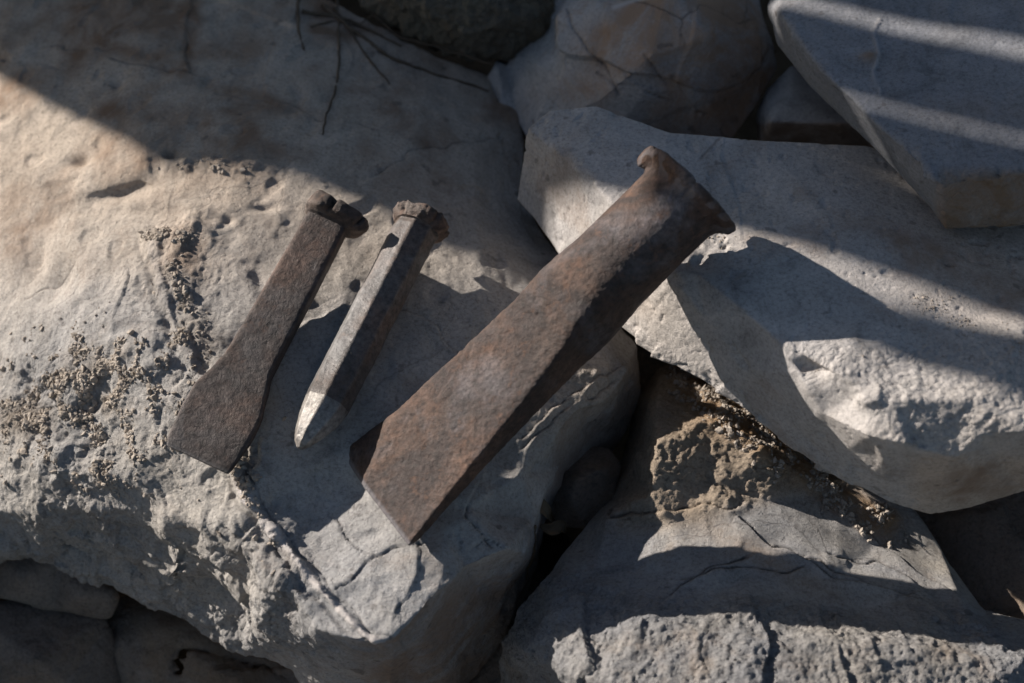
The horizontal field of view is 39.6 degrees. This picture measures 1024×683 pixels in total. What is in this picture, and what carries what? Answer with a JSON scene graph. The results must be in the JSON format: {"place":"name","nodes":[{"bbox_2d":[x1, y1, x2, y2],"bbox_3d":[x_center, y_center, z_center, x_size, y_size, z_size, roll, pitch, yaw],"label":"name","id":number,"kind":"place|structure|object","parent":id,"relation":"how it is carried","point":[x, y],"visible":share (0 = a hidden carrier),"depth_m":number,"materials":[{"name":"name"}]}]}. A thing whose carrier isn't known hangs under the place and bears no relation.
{"place":"outdoors","nodes":[
{"label":"outdoors","id":0,"kind":"place"},
{"bbox_2d":[0,0,793,674],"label":"ground","id":1,"kind":"structure","parent":0,"point":[748,130],"depth_m":0.93,"materials":[{"name":"soil"}]},
{"bbox_2d":[0,558,119,618],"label":"rock","id":2,"kind":"object","parent":1,"relation":"on","point":[41,586],"visible":0.64,"depth_m":0.63,"materials":[{"name":"grey stone"}]},
{"bbox_2d":[0,600,120,682],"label":"rock","id":3,"kind":"object","parent":1,"relation":"on","point":[37,645],"visible":0.93,"depth_m":0.63,"materials":[{"name":"grey stone"}]},
{"bbox_2d":[107,595,298,682],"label":"rock","id":4,"kind":"object","parent":1,"relation":"on","point":[150,644],"visible":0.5,"depth_m":0.63,"materials":[{"name":"grey stone"}]},
{"bbox_2d":[0,0,640,682],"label":"boulder","id":5,"kind":"object","parent":1,"relation":"on","point":[108,108],"visible":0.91,"depth_m":0.59,"materials":[{"name":"stone"}]},
{"bbox_2d":[0,155,289,575],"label":"soil crumbs","id":6,"kind":"object","parent":5,"relation":"on","point":[81,382],"visible":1,"depth_m":0.57,"materials":[{"name":"beige soil"}]},
{"bbox_2d":[167,190,368,473],"bbox_3d":[-0.095,-0.008,0.556,0.030,0.038,0.118,21,58,14],"label":"flat chisel","id":7,"kind":"object","parent":5,"relation":"on","point":[218,420],"visible":1,"depth_m":0.55,"materials":[{"name":"metal"}]},
{"bbox_2d":[296,0,304,49],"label":"root","id":8,"kind":"object","parent":5,"relation":"on","point":[298,17],"visible":1,"depth_m":0.68,"materials":[{"name":"brown plant"}]},
{"bbox_2d":[322,0,340,134],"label":"root","id":9,"kind":"object","parent":5,"relation":"on","point":[338,53],"visible":1,"depth_m":0.66,"materials":[{"name":"brown plant"}]},
{"bbox_2d":[310,13,374,27],"bbox_3d":[-0.081,-0.155,0.687,0.034,0.007,0.006,-20,57,-14],"label":"root","id":10,"kind":"object","parent":5,"relation":"on","point":[340,22],"visible":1,"depth_m":0.69,"materials":[{"name":"brown plant"}]},
{"bbox_2d":[301,9,401,46],"bbox_3d":[-0.077,-0.153,0.688,0.050,0.012,0.006,12,56,9],"label":"root","id":11,"kind":"object","parent":5,"relation":"on","point":[304,11],"visible":1,"depth_m":0.69,"materials":[{"name":"brown plant"}]},
{"bbox_2d":[333,6,389,83],"bbox_3d":[-0.072,-0.141,0.679,0.002,0.003,0.061,-24,58,-16],"label":"root","id":12,"kind":"object","parent":5,"relation":"on","point":[351,32],"visible":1,"depth_m":0.68,"materials":[{"name":"brown plant"}]},
{"bbox_2d":[295,200,449,449],"bbox_3d":[-0.059,-0.008,0.561,0.025,0.034,0.113,21,58,14],"label":"point chisel","id":13,"kind":"object","parent":5,"relation":"on","point":[417,232],"visible":1,"depth_m":0.56,"materials":[{"name":"metal"}]},
{"bbox_2d":[321,3,488,91],"bbox_3d":[-0.055,-0.138,0.685,0.091,0.020,0.015,22,58,15],"label":"root","id":14,"kind":"object","parent":5,"relation":"on","point":[325,7],"visible":1,"depth_m":0.68,"materials":[{"name":"brown plant"}]},
{"bbox_2d":[370,11,493,64],"bbox_3d":[-0.041,-0.146,0.687,0.072,0.006,0.008,26,59,17],"label":"root","id":15,"kind":"object","parent":5,"relation":"on","point":[393,32],"visible":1,"depth_m":0.69,"materials":[{"name":"brown plant"}]},
{"bbox_2d":[526,525,536,579],"bbox_3d":[0.007,0.087,0.579,0.006,0.048,0.005,0,55,0],"label":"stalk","id":16,"kind":"object","parent":5,"relation":"on","point":[534,547],"visible":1,"depth_m":0.58,"materials":[{"name":"brown plant"}]},
{"bbox_2d":[349,146,735,545],"bbox_3d":[0.012,-0.003,0.525,0.159,0.102,0.053,-30,60,-19],"label":"flat chisel","id":17,"kind":"object","parent":5,"relation":"on","point":[422,457],"visible":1,"depth_m":0.52,"materials":[{"name":"metal"}]},
{"bbox_2d":[540,499,551,521],"bbox_3d":[0.011,0.068,0.569,0.010,0.018,0.008,0,55,0],"label":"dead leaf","id":18,"kind":"object","parent":5,"relation":"on","point":[545,510],"visible":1,"depth_m":0.57,"materials":[{"name":"brown plant"}]},
{"bbox_2d":[359,0,554,62],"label":"crusty rock","id":19,"kind":"object","parent":1,"relation":"on","point":[501,30],"visible":0.96,"depth_m":0.68,"materials":[{"name":"stone"}]},
{"bbox_2d":[470,532,569,682],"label":"rock","id":20,"kind":"object","parent":1,"relation":"on","point":[552,549],"visible":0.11,"depth_m":0.64,"materials":[{"name":"grey stone"}]},
{"bbox_2d":[488,0,776,140],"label":"boulder","id":21,"kind":"object","parent":1,"relation":"on","point":[702,67],"visible":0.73,"depth_m":0.65,"materials":[{"name":"stone"}]},
{"bbox_2d":[499,346,1023,682],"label":"boulder","id":22,"kind":"object","parent":1,"relation":"on","point":[698,550],"visible":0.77,"depth_m":0.55,"materials":[{"name":"stone"}]},
{"bbox_2d":[540,520,565,534],"bbox_3d":[0.017,0.076,0.580,0.011,0.010,0.006,0,55,0],"label":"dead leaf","id":23,"kind":"object","parent":22,"relation":"on","point":[556,527],"visible":1,"depth_m":0.58,"materials":[{"name":"brown plant"}]},
{"bbox_2d":[518,107,1023,513],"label":"stone slab","id":24,"kind":"structure","parent":22,"relation":"on","point":[770,314],"depth_m":0.54,"materials":[{"name":"grey stone"}]},
{"bbox_2d":[707,233,1023,397],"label":"grit","id":25,"kind":"object","parent":24,"relation":"on","point":[934,307],"visible":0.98,"depth_m":0.53,"materials":[{"name":"soil"}]},
{"bbox_2d":[767,0,1023,228],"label":"stone slab","id":26,"kind":"structure","parent":24,"relation":"on","point":[924,99],"depth_m":0.56,"materials":[{"name":"grey stone"}]},
{"bbox_2d":[663,364,909,548],"bbox_3d":[0.108,0.045,0.597,0.044,0.047,0.131,-38,63,-23],"label":"grit crust","id":27,"kind":"object","parent":22,"relation":"on","point":[850,516],"visible":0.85,"depth_m":0.58,"materials":[{"name":"soil"}]},
{"bbox_2d":[757,66,873,147],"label":"stone block","id":28,"kind":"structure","parent":1,"relation":"on","point":[794,106],"depth_m":0.65,"materials":[{"name":"grey stone"}]},
{"bbox_2d":[915,491,1023,619],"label":"rock","id":29,"kind":"object","parent":1,"relation":"on","point":[981,546],"visible":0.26,"depth_m":0.60,"materials":[{"name":"grey stone"}]},
{"bbox_2d":[551,446,621,528],"bbox_3d":[0.030,0.063,0.624,0.035,0.069,0.054,0,55,0],"label":"rock","id":30,"kind":"object","parent":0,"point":[585,494],"visible":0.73,"depth_m":0.59,"materials":[{"name":"grey stone"}]}
]}

